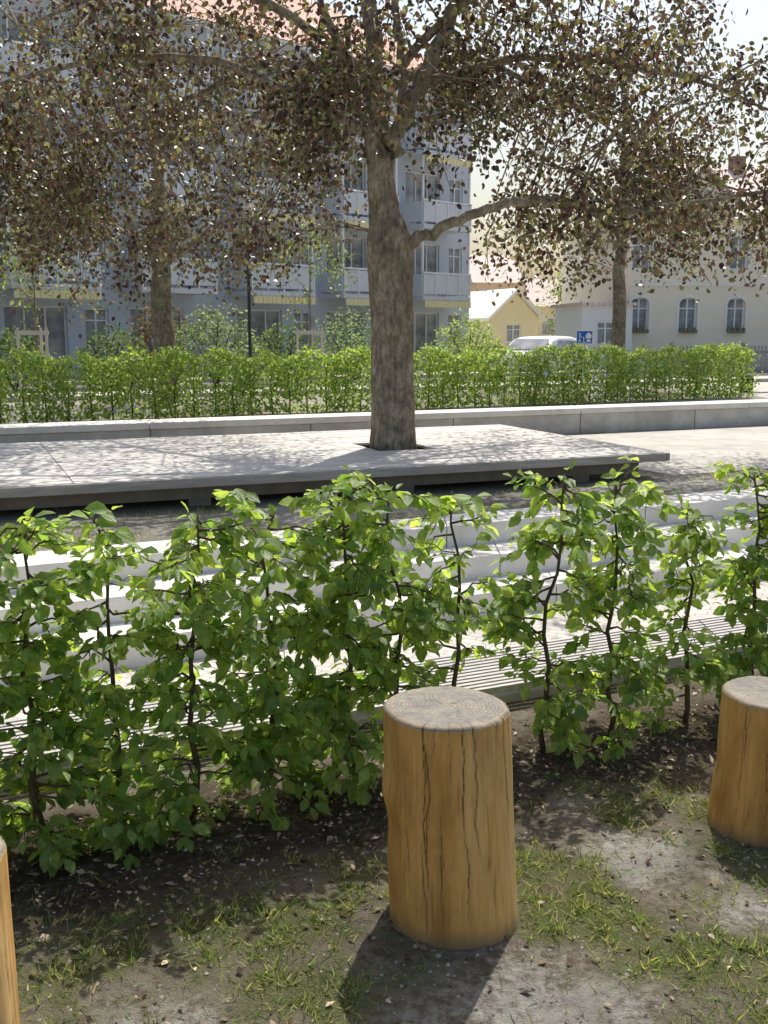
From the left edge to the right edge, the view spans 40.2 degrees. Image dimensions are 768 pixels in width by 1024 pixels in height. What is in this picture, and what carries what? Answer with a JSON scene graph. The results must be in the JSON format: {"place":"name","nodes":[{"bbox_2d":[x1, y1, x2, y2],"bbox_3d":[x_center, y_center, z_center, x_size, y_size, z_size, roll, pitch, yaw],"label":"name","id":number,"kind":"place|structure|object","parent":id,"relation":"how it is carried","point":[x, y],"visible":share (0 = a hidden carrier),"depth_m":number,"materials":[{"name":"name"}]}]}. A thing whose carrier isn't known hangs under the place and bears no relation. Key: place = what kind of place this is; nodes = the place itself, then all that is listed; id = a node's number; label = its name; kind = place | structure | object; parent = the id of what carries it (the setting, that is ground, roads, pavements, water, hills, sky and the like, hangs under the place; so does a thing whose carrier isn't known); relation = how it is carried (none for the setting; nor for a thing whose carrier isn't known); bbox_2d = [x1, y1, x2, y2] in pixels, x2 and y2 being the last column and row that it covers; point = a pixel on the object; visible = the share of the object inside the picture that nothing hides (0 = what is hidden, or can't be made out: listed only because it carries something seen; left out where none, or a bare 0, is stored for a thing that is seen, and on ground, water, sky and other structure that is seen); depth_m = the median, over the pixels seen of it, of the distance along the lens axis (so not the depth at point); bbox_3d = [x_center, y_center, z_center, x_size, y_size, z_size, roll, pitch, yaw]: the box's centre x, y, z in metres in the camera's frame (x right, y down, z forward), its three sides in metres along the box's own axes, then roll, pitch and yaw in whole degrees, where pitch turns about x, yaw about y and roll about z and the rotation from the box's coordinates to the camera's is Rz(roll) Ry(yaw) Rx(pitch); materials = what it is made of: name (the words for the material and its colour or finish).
{"place":"outdoors","nodes":[
{"label":"outdoors","id":0,"kind":"place"},
{"bbox_2d":[0,368,766,386],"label":"pavement","id":1,"kind":"structure","parent":0,"point":[338,376],"depth_m":33.99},
{"bbox_2d":[0,358,767,1023],"bbox_3d":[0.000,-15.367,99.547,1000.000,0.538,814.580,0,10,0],"label":"ground","id":2,"kind":"structure","parent":0,"point":[470,982],"depth_m":2.91,"materials":[{"name":"brown soil"}]},
{"bbox_2d":[0,356,19,423],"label":"clipped hedge plant","id":3,"kind":"object","parent":2,"relation":"on","point":[4,391],"visible":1,"depth_m":17.34,"materials":[{"name":"green plant"}]},
{"bbox_2d":[0,836,20,1023],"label":"log post","id":4,"kind":"object","parent":2,"relation":"on","point":[9,1007],"visible":1,"depth_m":1.97,"materials":[{"name":"brown wood"}]},
{"bbox_2d":[14,327,50,394],"bbox_3d":[-7.900,-3.366,23.982,0.760,1.670,0.700,0,10,0],"label":"tree stake frame","id":5,"kind":"object","parent":2,"relation":"on","point":[17,332],"visible":0.41,"depth_m":23.56,"materials":[{"name":"brown wood"}]},
{"bbox_2d":[0,593,65,863],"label":"hedge shrub","id":6,"kind":"object","parent":2,"relation":"on","point":[14,695],"visible":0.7,"depth_m":3.03,"materials":[{"name":"green plant"}]},
{"bbox_2d":[0,320,65,390],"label":"bush","id":7,"kind":"object","parent":2,"relation":"on","point":[7,347],"visible":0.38,"depth_m":27.02,"materials":[{"name":"green plant"}]},
{"bbox_2d":[7,345,83,422],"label":"clipped hedge plant","id":8,"kind":"object","parent":2,"relation":"on","point":[40,361],"visible":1,"depth_m":17.66,"materials":[{"name":"green plant"}]},
{"bbox_2d":[0,213,103,386],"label":"young tree","id":9,"kind":"object","parent":2,"relation":"on","point":[34,306],"visible":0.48,"depth_m":23.64,"materials":[{"name":"green plant"}]},
{"bbox_2d":[0,507,154,878],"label":"hedge shrub","id":10,"kind":"object","parent":2,"relation":"on","point":[55,849],"visible":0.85,"depth_m":3.07,"materials":[{"name":"green plant"}]},
{"bbox_2d":[27,501,187,868],"bbox_3d":[-0.841,0.491,3.183,0.493,1.113,0.528,0,10,0],"label":"hedge shrub","id":11,"kind":"object","parent":2,"relation":"on","point":[106,567],"visible":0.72,"depth_m":3.08,"materials":[{"name":"green plant"}]},
{"bbox_2d":[71,347,149,420],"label":"clipped hedge plant","id":12,"kind":"object","parent":2,"relation":"on","point":[109,363],"visible":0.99,"depth_m":18.14,"materials":[{"name":"green plant"}]},
{"bbox_2d":[73,323,150,388],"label":"bush","id":13,"kind":"object","parent":2,"relation":"on","point":[110,347],"visible":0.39,"depth_m":28.16,"materials":[{"name":"green plant"}]},
{"bbox_2d":[124,297,191,379],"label":"bush","id":14,"kind":"object","parent":2,"relation":"on","point":[147,323],"visible":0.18,"depth_m":29.96,"materials":[{"name":"green plant"}]},
{"bbox_2d":[0,0,347,406],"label":"copper beech tree","id":15,"kind":"object","parent":2,"relation":"on","point":[163,327],"visible":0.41,"depth_m":21.11,"materials":[{"name":"brown plant"}]},
{"bbox_2d":[135,344,212,419],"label":"clipped hedge plant","id":16,"kind":"object","parent":2,"relation":"on","point":[174,355],"visible":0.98,"depth_m":18.63,"materials":[{"name":"green plant"}]},
{"bbox_2d":[104,502,292,851],"bbox_3d":[-0.588,0.505,3.199,0.606,1.080,0.591,0,10,0],"label":"hedge shrub","id":17,"kind":"object","parent":2,"relation":"on","point":[199,604],"visible":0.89,"depth_m":3.15,"materials":[{"name":"green plant"}]},
{"bbox_2d":[154,302,274,384],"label":"bush","id":18,"kind":"object","parent":2,"relation":"on","point":[198,341],"visible":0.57,"depth_m":28.99,"materials":[{"name":"green plant"}]},
{"bbox_2d":[199,342,268,416],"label":"clipped hedge plant","id":19,"kind":"object","parent":2,"relation":"on","point":[249,365],"visible":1,"depth_m":19.11,"materials":[{"name":"green plant"}]},
{"bbox_2d":[0,0,483,378],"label":"apartment building","id":20,"kind":"structure","parent":2,"relation":"on","point":[441,284],"depth_m":39.47,"materials":[{"name":"paint"}]},
{"bbox_2d":[0,7,51,81],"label":"window","id":21,"kind":"structure","parent":20,"relation":"in","point":[6,22],"depth_m":32.65,"materials":[{"name":"grey glass"}]},
{"bbox_2d":[0,112,56,180],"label":"window","id":22,"kind":"structure","parent":20,"relation":"in","point":[17,113],"depth_m":33.62,"materials":[{"name":"grey glass"}]},
{"bbox_2d":[0,209,68,283],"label":"window","id":23,"kind":"structure","parent":20,"relation":"in","point":[2,246],"depth_m":33.61,"materials":[{"name":"grey glass"}]},
{"bbox_2d":[3,305,71,377],"bbox_3d":[-11.338,-5.572,34.285,2.360,2.290,0.220,-10,14,-44],"label":"window","id":24,"kind":"structure","parent":20,"relation":"in","point":[57,337],"depth_m":34.48,"materials":[{"name":"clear glass"}]},
{"bbox_2d":[84,308,108,349],"bbox_3d":[-9.782,-6.221,35.752,0.220,1.410,1.060,10,14,44],"label":"window","id":25,"kind":"structure","parent":20,"relation":"in","point":[93,321],"depth_m":35.78,"materials":[{"name":"grey glass"}]},
{"bbox_2d":[123,131,176,196],"bbox_3d":[-8.085,-12.038,36.469,2.360,2.290,0.220,-10,14,-44],"label":"window","id":26,"kind":"structure","parent":20,"relation":"in","point":[170,161],"depth_m":36.29,"materials":[{"name":"grey glass"}]},
{"bbox_2d":[126,219,184,287],"bbox_3d":[-8.085,-9.082,36.979,2.360,2.290,0.220,-10,14,-44],"label":"window","id":27,"kind":"structure","parent":20,"relation":"in","point":[135,220],"depth_m":36.61,"materials":[{"name":"grey glass"}]},
{"bbox_2d":[130,307,185,370],"bbox_3d":[-8.085,-6.126,37.490,2.360,2.290,0.220,-10,14,-44],"label":"window","id":28,"kind":"structure","parent":20,"relation":"in","point":[133,310],"depth_m":37.10,"materials":[{"name":"grey glass"}]},
{"bbox_2d":[197,310,216,348],"bbox_3d":[-6.532,-6.772,38.943,0.220,1.410,1.060,10,14,44],"label":"window","id":29,"kind":"structure","parent":20,"relation":"in","point":[215,322],"depth_m":39.03,"materials":[{"name":"grey glass"}]},
{"bbox_2d":[196,226,218,266],"bbox_3d":[-6.532,-9.728,38.432,0.220,1.410,1.060,10,14,44],"label":"window","id":30,"kind":"structure","parent":20,"relation":"in","point":[201,246],"depth_m":38.54,"materials":[{"name":"grey glass"}]},
{"bbox_2d":[232,144,277,207],"bbox_3d":[-4.833,-12.592,39.674,2.360,2.290,0.220,-10,14,-44],"label":"window","id":31,"kind":"structure","parent":20,"relation":"in","point":[235,148],"depth_m":39.75,"materials":[{"name":"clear glass"}]},
{"bbox_2d":[234,228,282,290],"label":"window","id":32,"kind":"structure","parent":20,"relation":"in","point":[259,250],"depth_m":40.33,"materials":[{"name":"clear glass"}]},
{"bbox_2d":[237,309,280,369],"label":"window","id":33,"kind":"structure","parent":20,"relation":"in","point":[262,318],"depth_m":40.75,"materials":[{"name":"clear glass"}]},
{"bbox_2d":[293,234,308,267],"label":"window","id":34,"kind":"structure","parent":20,"relation":"in","point":[304,237],"depth_m":41.81,"materials":[{"name":"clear glass"}]},
{"bbox_2d":[293,312,309,346],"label":"window","id":35,"kind":"structure","parent":20,"relation":"in","point":[300,317],"depth_m":42.25,"materials":[{"name":"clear glass"}]},
{"bbox_2d":[326,159,363,216],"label":"window","id":36,"kind":"structure","parent":20,"relation":"in","point":[352,171],"depth_m":43.10,"materials":[{"name":"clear glass"}]},
{"bbox_2d":[327,311,365,365],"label":"window","id":37,"kind":"structure","parent":20,"relation":"in","point":[334,319],"depth_m":43.89,"materials":[{"name":"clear glass"}]},
{"bbox_2d":[326,236,367,293],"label":"window","id":38,"kind":"structure","parent":20,"relation":"in","point":[357,247],"depth_m":43.56,"materials":[{"name":"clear glass"}]},
{"bbox_2d":[405,102,437,151],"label":"window","id":39,"kind":"structure","parent":20,"relation":"in","point":[417,112],"depth_m":45.71,"materials":[{"name":"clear glass"}]},
{"bbox_2d":[406,171,437,224],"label":"window","id":40,"kind":"structure","parent":20,"relation":"in","point":[412,189],"depth_m":45.99,"materials":[{"name":"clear glass"}]},
{"bbox_2d":[414,312,436,363],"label":"window","id":41,"kind":"structure","parent":20,"relation":"in","point":[425,324],"depth_m":47.32,"materials":[{"name":"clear glass"}]},
{"bbox_2d":[413,244,440,296],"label":"window","id":42,"kind":"structure","parent":20,"relation":"in","point":[430,250],"depth_m":46.87,"materials":[{"name":"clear glass"}]},
{"bbox_2d":[448,314,460,344],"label":"window","id":43,"kind":"structure","parent":20,"relation":"in","point":[450,316],"depth_m":48.59,"materials":[{"name":"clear glass"}]},
{"bbox_2d":[449,247,459,275],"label":"window","id":44,"kind":"structure","parent":20,"relation":"in","point":[454,253],"depth_m":48.15,"materials":[{"name":"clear glass"}]},
{"bbox_2d":[449,178,460,204],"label":"window","id":45,"kind":"structure","parent":20,"relation":"in","point":[456,196],"depth_m":47.63,"materials":[{"name":"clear glass"}]},
{"bbox_2d":[237,190,256,395],"bbox_3d":[-3.050,-4.843,23.722,0.476,4.670,0.478,0,10,0],"label":"street lamp","id":46,"kind":"object","parent":2,"relation":"on","point":[249,310],"visible":0.39,"depth_m":23.70,"materials":[{"name":"metal"}]},
{"bbox_2d":[180,488,365,830],"bbox_3d":[-0.352,0.473,3.376,0.520,1.161,0.573,6,11,31],"label":"hedge shrub","id":47,"kind":"object","parent":2,"relation":"on","point":[271,680],"visible":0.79,"depth_m":3.27,"materials":[{"name":"green plant"}]},
{"bbox_2d":[253,346,324,414],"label":"clipped hedge plant","id":48,"kind":"object","parent":2,"relation":"on","point":[285,381],"visible":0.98,"depth_m":19.59,"materials":[{"name":"green plant"}]},
{"bbox_2d":[248,316,333,380],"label":"bush","id":49,"kind":"object","parent":2,"relation":"on","point":[280,344],"visible":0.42,"depth_m":30.93,"materials":[{"name":"green plant"}]},
{"bbox_2d":[245,217,360,384],"bbox_3d":[-2.161,-5.533,27.815,3.490,4.747,2.225,-7,12,-37],"label":"young tree","id":50,"kind":"object","parent":2,"relation":"on","point":[318,239],"visible":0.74,"depth_m":27.62,"materials":[{"name":"green plant"}]},
{"bbox_2d":[295,328,323,386],"bbox_3d":[-1.950,-4.047,27.924,0.760,1.670,0.700,0,10,0],"label":"tree stake frame","id":51,"kind":"object","parent":2,"relation":"on","point":[311,332],"visible":0.43,"depth_m":27.49,"materials":[{"name":"brown wood"}]},
{"bbox_2d":[0,424,669,509],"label":"concrete platform","id":52,"kind":"structure","parent":2,"relation":"on","point":[195,470],"depth_m":10.44,"materials":[{"name":"grey concrete"}]},
{"bbox_2d":[305,304,370,379],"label":"bush","id":53,"kind":"object","parent":2,"relation":"on","point":[347,334],"visible":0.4,"depth_m":32.89,"materials":[{"name":"green plant"}]},
{"bbox_2d":[311,343,370,412],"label":"clipped hedge plant","id":54,"kind":"object","parent":2,"relation":"on","point":[340,360],"visible":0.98,"depth_m":20.08,"materials":[{"name":"green plant"}]},
{"bbox_2d":[272,479,424,804],"bbox_3d":[-0.145,0.419,3.520,0.579,1.138,0.636,0,10,0],"label":"hedge shrub","id":55,"kind":"object","parent":2,"relation":"on","point":[359,783],"visible":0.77,"depth_m":3.40,"materials":[{"name":"green plant"}]},
{"bbox_2d":[0,0,767,450],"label":"copper beech tree","id":56,"kind":"object","parent":2,"relation":"on","point":[318,114],"visible":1,"depth_m":11.30,"materials":[{"name":"brown plant"}]},
{"bbox_2d":[0,487,767,685],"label":"concrete steps","id":57,"kind":"structure","parent":2,"relation":"on","point":[712,503],"depth_m":8.02,"materials":[{"name":"concrete"}]},
{"bbox_2d":[2,686,767,1023],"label":"leaf litter","id":58,"kind":"object","parent":2,"relation":"on","point":[162,962],"visible":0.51,"depth_m":3.07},
{"bbox_2d":[14,470,756,544],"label":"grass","id":59,"kind":"structure","parent":2,"relation":"on","point":[185,510],"depth_m":8.98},
{"bbox_2d":[358,352,429,409],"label":"clipped hedge plant","id":60,"kind":"object","parent":2,"relation":"on","point":[417,356],"visible":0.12,"depth_m":20.67,"materials":[{"name":"green plant"}]},
{"bbox_2d":[311,465,483,764],"bbox_3d":[0.041,0.405,3.562,0.532,1.154,0.495,-3,10,-16],"label":"hedge shrub","id":61,"kind":"object","parent":2,"relation":"on","point":[368,685],"visible":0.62,"depth_m":3.45,"materials":[{"name":"green plant"}]},
{"bbox_2d":[415,341,474,409],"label":"clipped hedge plant","id":62,"kind":"object","parent":2,"relation":"on","point":[452,381],"visible":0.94,"depth_m":21.04,"materials":[{"name":"green plant"}]},
{"bbox_2d":[382,686,517,949],"bbox_3d":[0.178,0.814,2.780,0.365,0.636,0.346,0,10,0],"label":"log post","id":63,"kind":"object","parent":2,"relation":"on","point":[447,784],"visible":0.99,"depth_m":2.64,"materials":[{"name":"brown wood"}]},
{"bbox_2d":[392,491,516,690],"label":"hedge shrub","id":64,"kind":"object","parent":2,"relation":"on","point":[456,562],"visible":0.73,"depth_m":3.64,"materials":[{"name":"green plant"}]},
{"bbox_2d":[421,309,509,377],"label":"bush","id":65,"kind":"object","parent":2,"relation":"on","point":[457,347],"visible":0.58,"depth_m":34.40,"materials":[{"name":"green plant"}]},
{"bbox_2d":[460,344,521,407],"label":"clipped hedge plant","id":66,"kind":"object","parent":2,"relation":"on","point":[487,360],"visible":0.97,"depth_m":21.52,"materials":[{"name":"green plant"}]},
{"bbox_2d":[505,342,565,404],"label":"clipped hedge plant","id":67,"kind":"object","parent":2,"relation":"on","point":[538,380],"visible":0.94,"depth_m":22.00,"materials":[{"name":"green plant"}]},
{"bbox_2d":[535,272,561,335],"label":"broadleaf tree","id":68,"kind":"object","parent":2,"relation":"on","point":[558,292],"visible":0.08,"depth_m":57.26,"materials":[{"name":"green plant"}]},
{"bbox_2d":[475,459,629,768],"bbox_3d":[0.597,0.369,3.841,0.531,1.129,0.573,0,10,0],"label":"hedge shrub","id":69,"kind":"object","parent":2,"relation":"on","point":[515,607],"visible":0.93,"depth_m":3.80,"materials":[{"name":"green plant"}]},
{"bbox_2d":[549,343,610,404],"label":"clipped hedge plant","id":70,"kind":"object","parent":2,"relation":"on","point":[569,355],"visible":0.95,"depth_m":22.50,"materials":[{"name":"green plant"}]},
{"bbox_2d":[576,331,592,379],"bbox_3d":[5.650,-4.321,29.721,0.449,1.599,0.085,0,10,0],"label":"traffic sign","id":71,"kind":"object","parent":2,"relation":"on","point":[584,337],"visible":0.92,"depth_m":29.58,"materials":[{"name":"metal"}]},
{"bbox_2d":[551,302,636,369],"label":"white annex","id":72,"kind":"object","parent":2,"relation":"on","point":[571,319],"visible":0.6,"depth_m":40.78,"materials":[{"name":"paint"}]},
{"bbox_2d":[594,321,611,346],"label":"window","id":73,"kind":"structure","parent":72,"relation":"in","point":[604,328],"depth_m":40.80,"materials":[{"name":"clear glass"}]},
{"bbox_2d":[555,455,680,761],"bbox_3d":[0.873,0.356,3.936,0.480,1.124,0.494,4,11,22],"label":"hedge shrub","id":74,"kind":"object","parent":2,"relation":"on","point":[640,678],"visible":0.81,"depth_m":3.87,"materials":[{"name":"green plant"}]},
{"bbox_2d":[590,341,646,402],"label":"clipped hedge plant","id":75,"kind":"object","parent":2,"relation":"on","point":[613,352],"visible":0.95,"depth_m":22.98,"materials":[{"name":"green plant"}]},
{"bbox_2d":[490,0,763,389],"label":"copper beech tree","id":76,"kind":"object","parent":2,"relation":"on","point":[618,336],"visible":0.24,"depth_m":26.64,"materials":[{"name":"brown plant"}]},
{"bbox_2d":[627,343,686,400],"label":"clipped hedge plant","id":77,"kind":"object","parent":2,"relation":"on","point":[656,373],"visible":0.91,"depth_m":23.45,"materials":[{"name":"green plant"}]},
{"bbox_2d":[554,156,767,368],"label":"cream house","id":78,"kind":"structure","parent":2,"relation":"on","point":[664,315],"depth_m":42.06,"materials":[{"name":"beige paint"}]},
{"bbox_2d":[629,236,651,270],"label":"window","id":79,"kind":"structure","parent":78,"relation":"in","point":[646,263],"depth_m":41.56,"materials":[{"name":"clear glass"}]},
{"bbox_2d":[632,298,649,334],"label":"window","id":80,"kind":"structure","parent":78,"relation":"in","point":[640,312],"depth_m":41.96,"materials":[{"name":"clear glass"}]},
{"bbox_2d":[676,298,697,334],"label":"window","id":81,"kind":"structure","parent":78,"relation":"in","point":[687,308],"depth_m":42.16,"materials":[{"name":"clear glass"}]},
{"bbox_2d":[724,298,745,334],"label":"window","id":82,"kind":"structure","parent":78,"relation":"in","point":[735,313],"depth_m":42.37,"materials":[{"name":"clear glass"}]},
{"bbox_2d":[727,236,749,270],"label":"window","id":83,"kind":"structure","parent":78,"relation":"in","point":[733,266],"depth_m":41.98,"materials":[{"name":"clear glass"}]},
{"bbox_2d":[637,495,752,733],"bbox_3d":[1.220,0.404,4.138,0.444,0.958,0.470,0,10,0],"label":"hedge shrub","id":84,"kind":"object","parent":2,"relation":"on","point":[712,672],"visible":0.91,"depth_m":4.06,"materials":[{"name":"green plant"}]},
{"bbox_2d":[667,341,723,398],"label":"clipped hedge plant","id":85,"kind":"object","parent":2,"relation":"on","point":[693,356],"visible":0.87,"depth_m":23.94,"materials":[{"name":"green plant"}]},
{"bbox_2d":[668,343,767,375],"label":"picket fence","id":86,"kind":"object","parent":2,"relation":"on","point":[758,351],"visible":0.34,"depth_m":35.56,"materials":[{"name":"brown wood"}]},
{"bbox_2d":[686,460,767,704],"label":"hedge shrub","id":87,"kind":"object","parent":2,"relation":"on","point":[754,565],"visible":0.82,"depth_m":4.23,"materials":[{"name":"green plant"}]},
{"bbox_2d":[701,341,762,398],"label":"clipped hedge plant","id":88,"kind":"object","parent":2,"relation":"on","point":[734,351],"visible":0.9,"depth_m":24.43,"materials":[{"name":"green plant"}]},
{"bbox_2d":[707,676,767,847],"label":"log post","id":89,"kind":"object","parent":2,"relation":"on","point":[738,804],"visible":0.94,"depth_m":3.22,"materials":[{"name":"brown wood"}]},
{"bbox_2d":[0,399,767,442],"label":"wall","id":90,"kind":"structure","parent":0,"point":[573,419],"depth_m":15.27,"materials":[{"name":"concrete"}]},
{"bbox_2d":[0,371,767,393],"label":"road","id":91,"kind":"structure","parent":0,"point":[210,386],"depth_m":31.16,"materials":[{"name":"asphalt"}]},
{"bbox_2d":[489,336,592,379],"bbox_3d":[5.097,-4.994,33.941,1.790,1.380,4.170,8,12,37],"label":"parked car","id":92,"kind":"object","parent":91,"relation":"on","point":[528,343],"visible":0.2,"depth_m":33.23,"materials":[{"name":"paint"}]},
{"bbox_2d":[1,579,767,719],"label":"pavement","id":93,"kind":"structure","parent":0,"point":[555,626],"depth_m":7.16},
{"bbox_2d":[0,610,767,789],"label":"slatted bench","id":94,"kind":"object","parent":93,"relation":"on","point":[485,675],"visible":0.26,"depth_m":4.53,"materials":[{"name":"wood"}]},
{"bbox_2d":[1,376,767,401],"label":"pavement","id":95,"kind":"structure","parent":0,"point":[762,379],"depth_m":26.31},
{"bbox_2d":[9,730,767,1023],"bbox_3d":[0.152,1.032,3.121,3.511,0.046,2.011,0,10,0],"label":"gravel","id":96,"kind":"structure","parent":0,"point":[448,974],"depth_m":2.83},
{"bbox_2d":[11,723,767,1023],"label":"grass","id":97,"kind":"structure","parent":0,"point":[653,961],"depth_m":2.74,"materials":[{"name":"plant"}]},
{"bbox_2d":[469,255,523,291],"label":"town house","id":98,"kind":"structure","parent":0,"point":[479,282],"depth_m":81.05,"materials":[{"name":"paint"}]},
{"bbox_2d":[469,288,546,352],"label":"house","id":99,"kind":"structure","parent":0,"point":[509,320],"depth_m":59.65,"materials":[{"name":"yellow paint"}]},
{"bbox_2d":[505,324,519,342],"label":"window","id":100,"kind":"structure","parent":99,"relation":"in","point":[513,330],"depth_m":59.71,"materials":[{"name":"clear glass"}]},
{"bbox_2d":[307,0,767,291],"label":"sky","id":101,"kind":"structure","parent":0,"point":[753,26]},
{"bbox_2d":[524,279,561,335],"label":"town house","id":102,"kind":"structure","parent":0,"point":[532,294],"depth_m":88.89,"materials":[{"name":"paint"}]},
{"bbox_2d":[568,426,767,474],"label":"path","id":103,"kind":"structure","parent":0,"point":[695,451],"depth_m":14.22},
{"bbox_2d":[691,382,767,397],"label":"path","id":104,"kind":"structure","parent":0,"point":[762,389],"depth_m":27.95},
{"bbox_2d":[736,357,767,392],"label":"park bench","id":105,"kind":"object","parent":104,"relation":"on","point":[761,367],"visible":0.45,"depth_m":26.90,"materials":[{"name":"grey wood"}]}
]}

